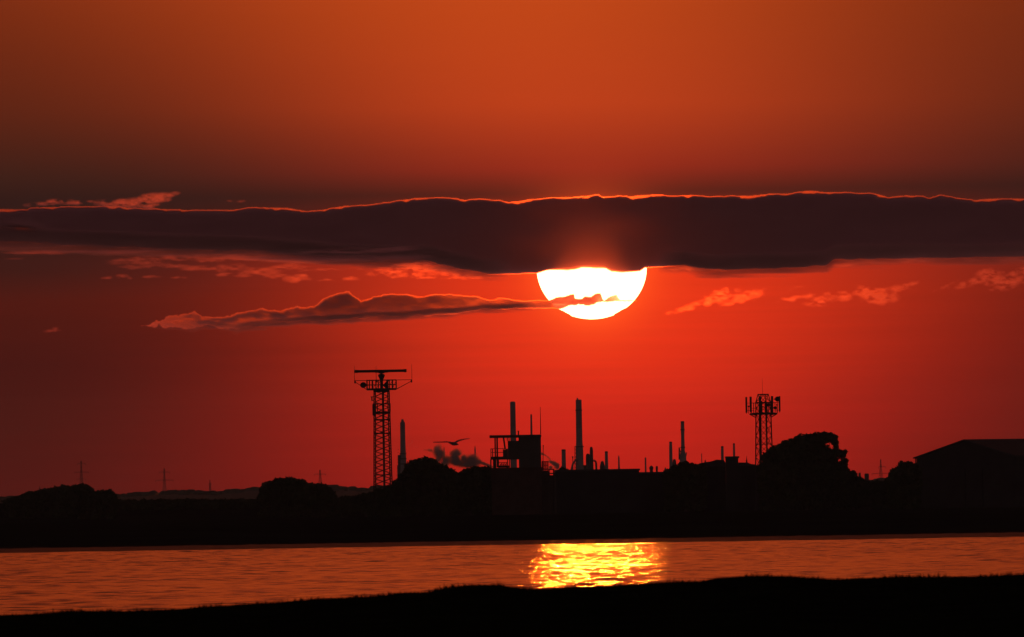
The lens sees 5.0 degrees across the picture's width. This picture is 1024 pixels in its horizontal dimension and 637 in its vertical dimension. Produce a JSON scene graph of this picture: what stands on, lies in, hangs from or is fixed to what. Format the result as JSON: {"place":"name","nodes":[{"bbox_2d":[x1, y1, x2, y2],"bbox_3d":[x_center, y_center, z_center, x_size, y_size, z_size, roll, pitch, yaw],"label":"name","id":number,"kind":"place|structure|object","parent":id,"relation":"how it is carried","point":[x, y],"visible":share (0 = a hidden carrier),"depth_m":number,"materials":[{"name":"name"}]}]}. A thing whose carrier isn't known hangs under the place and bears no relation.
{"place":"outdoors","nodes":[
{"label":"outdoors","id":0,"kind":"place"},
{"bbox_2d":[0,489,372,502],"bbox_3d":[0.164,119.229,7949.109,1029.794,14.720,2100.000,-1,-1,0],"label":"hills","id":1,"kind":"structure","parent":0,"point":[253,494],"depth_m":7397.98,"materials":[{"name":"black"}]},
{"bbox_2d":[74,461,85,480],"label":"pylon","id":2,"kind":"object","parent":1,"relation":"on","point":[81,471],"visible":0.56,"depth_m":8699.38,"materials":[{"name":"metal"}]},
{"bbox_2d":[156,468,167,490],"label":"pylon","id":3,"kind":"object","parent":1,"relation":"on","point":[164,480],"visible":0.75,"depth_m":8699.34,"materials":[{"name":"metal"}]},
{"bbox_2d":[0,478,884,499],"bbox_3d":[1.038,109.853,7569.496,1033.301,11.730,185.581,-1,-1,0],"label":"woodland","id":4,"kind":"object","parent":1,"relation":"on","point":[230,491],"visible":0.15,"depth_m":7506.93,"materials":[{"name":"black plant"}]},
{"bbox_2d":[873,459,887,477],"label":"pylon","id":5,"kind":"object","parent":1,"relation":"on","point":[880,466],"visible":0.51,"depth_m":8698.97,"materials":[{"name":"metal"}]},
{"bbox_2d":[434,438,469,445],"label":"bird","id":6,"kind":"object","parent":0,"point":[453,443],"visible":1,"depth_m":456.93},
{"bbox_2d":[0,532,1023,614],"bbox_3d":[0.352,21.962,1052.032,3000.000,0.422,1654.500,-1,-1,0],"label":"water","id":7,"kind":"structure","parent":0,"point":[38,580],"depth_m":1034.75,"materials":[{"name":"orange liquid"}]},
{"bbox_2d":[0,571,1023,636],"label":"shore bank","id":8,"kind":"structure","parent":0,"point":[989,615],"depth_m":172.23,"materials":[{"name":"black plant"}]},
{"bbox_2d":[0,494,1023,548],"bbox_3d":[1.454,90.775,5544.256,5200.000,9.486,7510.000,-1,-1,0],"label":"ground","id":9,"kind":"structure","parent":0,"point":[175,527],"depth_m":1931.05,"materials":[{"name":"soil"}]},
{"bbox_2d":[0,484,66,518],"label":"bush","id":10,"kind":"object","parent":9,"relation":"on","point":[32,504],"visible":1,"depth_m":2557.74,"materials":[{"name":"black plant"}]},
{"bbox_2d":[51,483,91,518],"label":"tree","id":11,"kind":"object","parent":9,"relation":"on","point":[67,501],"visible":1,"depth_m":2538.28,"materials":[{"name":"black plant"}]},
{"bbox_2d":[94,488,118,518],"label":"bush","id":12,"kind":"object","parent":9,"relation":"on","point":[107,506],"visible":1,"depth_m":2528.80,"materials":[{"name":"black plant"}]},
{"bbox_2d":[256,476,307,517],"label":"tree","id":13,"kind":"object","parent":9,"relation":"on","point":[274,498],"visible":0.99,"depth_m":2478.04,"materials":[{"name":"black plant"}]},
{"bbox_2d":[290,482,336,517],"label":"tree","id":14,"kind":"object","parent":9,"relation":"on","point":[307,500],"visible":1,"depth_m":2468.41,"materials":[{"name":"black plant"}]},
{"bbox_2d":[323,488,380,516],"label":"hedge","id":15,"kind":"object","parent":9,"relation":"on","point":[344,506],"visible":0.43,"depth_m":2448.82,"materials":[{"name":"black plant"}]},
{"bbox_2d":[356,480,406,516],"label":"bush","id":16,"kind":"object","parent":9,"relation":"on","point":[388,500],"visible":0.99,"depth_m":2378.61,"materials":[{"name":"black plant"}]},
{"bbox_2d":[354,369,411,516],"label":"radar tower","id":17,"kind":"structure","parent":9,"relation":"on","point":[381,376],"depth_m":2399.48,"materials":[{"name":"metal"}]},
{"bbox_2d":[396,419,406,478],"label":"chimney","id":18,"kind":"object","parent":9,"relation":"on","point":[402,458],"visible":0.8,"depth_m":6498.55,"materials":[{"name":"concrete"}]},
{"bbox_2d":[393,456,457,515],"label":"tree","id":19,"kind":"object","parent":9,"relation":"on","point":[424,479],"visible":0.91,"depth_m":2417.90,"materials":[{"name":"black plant"}]},
{"bbox_2d":[446,465,491,514],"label":"tree","id":20,"kind":"object","parent":9,"relation":"on","point":[470,490],"visible":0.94,"depth_m":2398.24,"materials":[{"name":"black plant"}]},
{"bbox_2d":[510,402,516,467],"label":"chimney","id":21,"kind":"object","parent":9,"relation":"on","point":[513,463],"visible":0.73,"depth_m":6498.63,"materials":[{"name":"concrete"}]},
{"bbox_2d":[489,409,541,514],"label":"building","id":22,"kind":"structure","parent":9,"relation":"on","point":[516,491],"depth_m":2349.19,"materials":[{"name":"concrete"}]},
{"bbox_2d":[530,414,532,434],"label":"chimney","id":23,"kind":"object","parent":9,"relation":"on","point":[531,433],"visible":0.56,"depth_m":6499.62,"materials":[{"name":"concrete"}]},
{"bbox_2d":[542,445,543,513],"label":"pole","id":24,"kind":"object","parent":9,"relation":"on","point":[542,486],"visible":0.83,"depth_m":2360.68,"materials":[{"name":"metal"}]},
{"bbox_2d":[542,461,556,513],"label":"steel gantry","id":25,"kind":"object","parent":9,"relation":"on","point":[549,496],"visible":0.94,"depth_m":2362.21,"materials":[{"name":"metal"}]},
{"bbox_2d":[562,449,565,468],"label":"chimney","id":26,"kind":"object","parent":9,"relation":"on","point":[564,458],"visible":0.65,"depth_m":6498.66,"materials":[{"name":"concrete"}]},
{"bbox_2d":[570,398,583,469],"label":"chimney","id":27,"kind":"object","parent":9,"relation":"on","point":[578,460],"visible":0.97,"depth_m":6498.32,"materials":[{"name":"concrete"}]},
{"bbox_2d":[584,447,596,468],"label":"process column","id":28,"kind":"structure","parent":9,"relation":"on","point":[589,462],"depth_m":6498.98,"materials":[{"name":"metal"}]},
{"bbox_2d":[554,469,639,513],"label":"long shed","id":29,"kind":"structure","parent":9,"relation":"on","point":[589,491],"depth_m":2419.73,"materials":[{"name":"fabric"}]},
{"bbox_2d":[600,461,604,468],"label":"process vessel","id":30,"kind":"object","parent":9,"relation":"on","point":[602,465],"visible":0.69,"depth_m":6498.57,"materials":[{"name":"metal"}]},
{"bbox_2d":[605,451,607,468],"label":"chimney","id":31,"kind":"object","parent":9,"relation":"on","point":[606,459],"visible":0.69,"depth_m":6498.83,"materials":[{"name":"concrete"}]},
{"bbox_2d":[639,472,664,512],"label":"shed","id":32,"kind":"structure","parent":9,"relation":"on","point":[651,492],"depth_m":2459.72,"materials":[{"name":"fabric"}]},
{"bbox_2d":[669,442,672,468],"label":"chimney","id":33,"kind":"object","parent":9,"relation":"on","point":[670,456],"visible":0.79,"depth_m":6498.92,"materials":[{"name":"concrete"}]},
{"bbox_2d":[679,421,686,461],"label":"chimney","id":34,"kind":"object","parent":9,"relation":"on","point":[682,456],"visible":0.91,"depth_m":6498.84,"materials":[{"name":"concrete"}]},
{"bbox_2d":[661,461,708,511],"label":"bush","id":35,"kind":"object","parent":9,"relation":"on","point":[684,485],"visible":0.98,"depth_m":2428.54,"materials":[{"name":"black plant"}]},
{"bbox_2d":[695,460,725,511],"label":"house","id":36,"kind":"structure","parent":9,"relation":"on","point":[716,483],"depth_m":2439.73,"materials":[{"name":"fabric"}]},
{"bbox_2d":[721,446,723,459],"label":"chimney","id":37,"kind":"object","parent":9,"relation":"on","point":[722,452],"visible":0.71,"depth_m":6499.04,"materials":[{"name":"concrete"}]},
{"bbox_2d":[725,456,738,510],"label":"block house","id":38,"kind":"structure","parent":9,"relation":"on","point":[732,486],"depth_m":2429.76,"materials":[{"name":"fabric"}]},
{"bbox_2d":[756,465,759,510],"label":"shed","id":39,"kind":"structure","parent":9,"relation":"on","point":[758,493],"depth_m":2449.71,"materials":[{"name":"black"}]},
{"bbox_2d":[745,384,780,510],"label":"phone mast","id":40,"kind":"object","parent":9,"relation":"on","point":[768,405],"visible":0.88,"depth_m":2399.55,"materials":[{"name":"metal"}]},
{"bbox_2d":[756,431,849,510],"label":"tree","id":41,"kind":"object","parent":9,"relation":"on","point":[801,471],"visible":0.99,"depth_m":2357.61,"materials":[{"name":"black plant"}]},
{"bbox_2d":[839,469,865,509],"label":"bush","id":42,"kind":"object","parent":9,"relation":"on","point":[852,491],"visible":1,"depth_m":2348.90,"materials":[{"name":"black plant"}]},
{"bbox_2d":[864,474,868,480],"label":"silo","id":43,"kind":"object","parent":9,"relation":"on","point":[866,476],"visible":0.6,"depth_m":6498.37,"materials":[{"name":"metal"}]},
{"bbox_2d":[884,460,922,508],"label":"tree","id":44,"kind":"object","parent":9,"relation":"on","point":[903,480],"visible":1,"depth_m":2288.76,"materials":[{"name":"black plant"}]},
{"bbox_2d":[913,439,1023,508],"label":"hangar","id":45,"kind":"structure","parent":9,"relation":"on","point":[974,473],"depth_m":2299.16,"materials":[{"name":"metal"}]},
{"bbox_2d":[948,468,965,507],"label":"door","id":46,"kind":"structure","parent":45,"relation":"in","point":[956,477],"depth_m":2301.73,"materials":[{"name":"black"}]},
{"bbox_2d":[965,468,982,507],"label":"door","id":47,"kind":"structure","parent":45,"relation":"in","point":[973,476],"depth_m":2298.36,"materials":[{"name":"black"}]},
{"bbox_2d":[0,0,1023,496],"label":"sky","id":48,"kind":"structure","parent":0,"point":[215,215],"materials":[{"name":"red"}]},
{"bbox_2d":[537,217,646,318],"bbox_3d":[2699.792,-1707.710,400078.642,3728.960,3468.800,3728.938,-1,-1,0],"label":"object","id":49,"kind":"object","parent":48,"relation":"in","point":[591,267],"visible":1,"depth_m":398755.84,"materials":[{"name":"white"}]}
]}

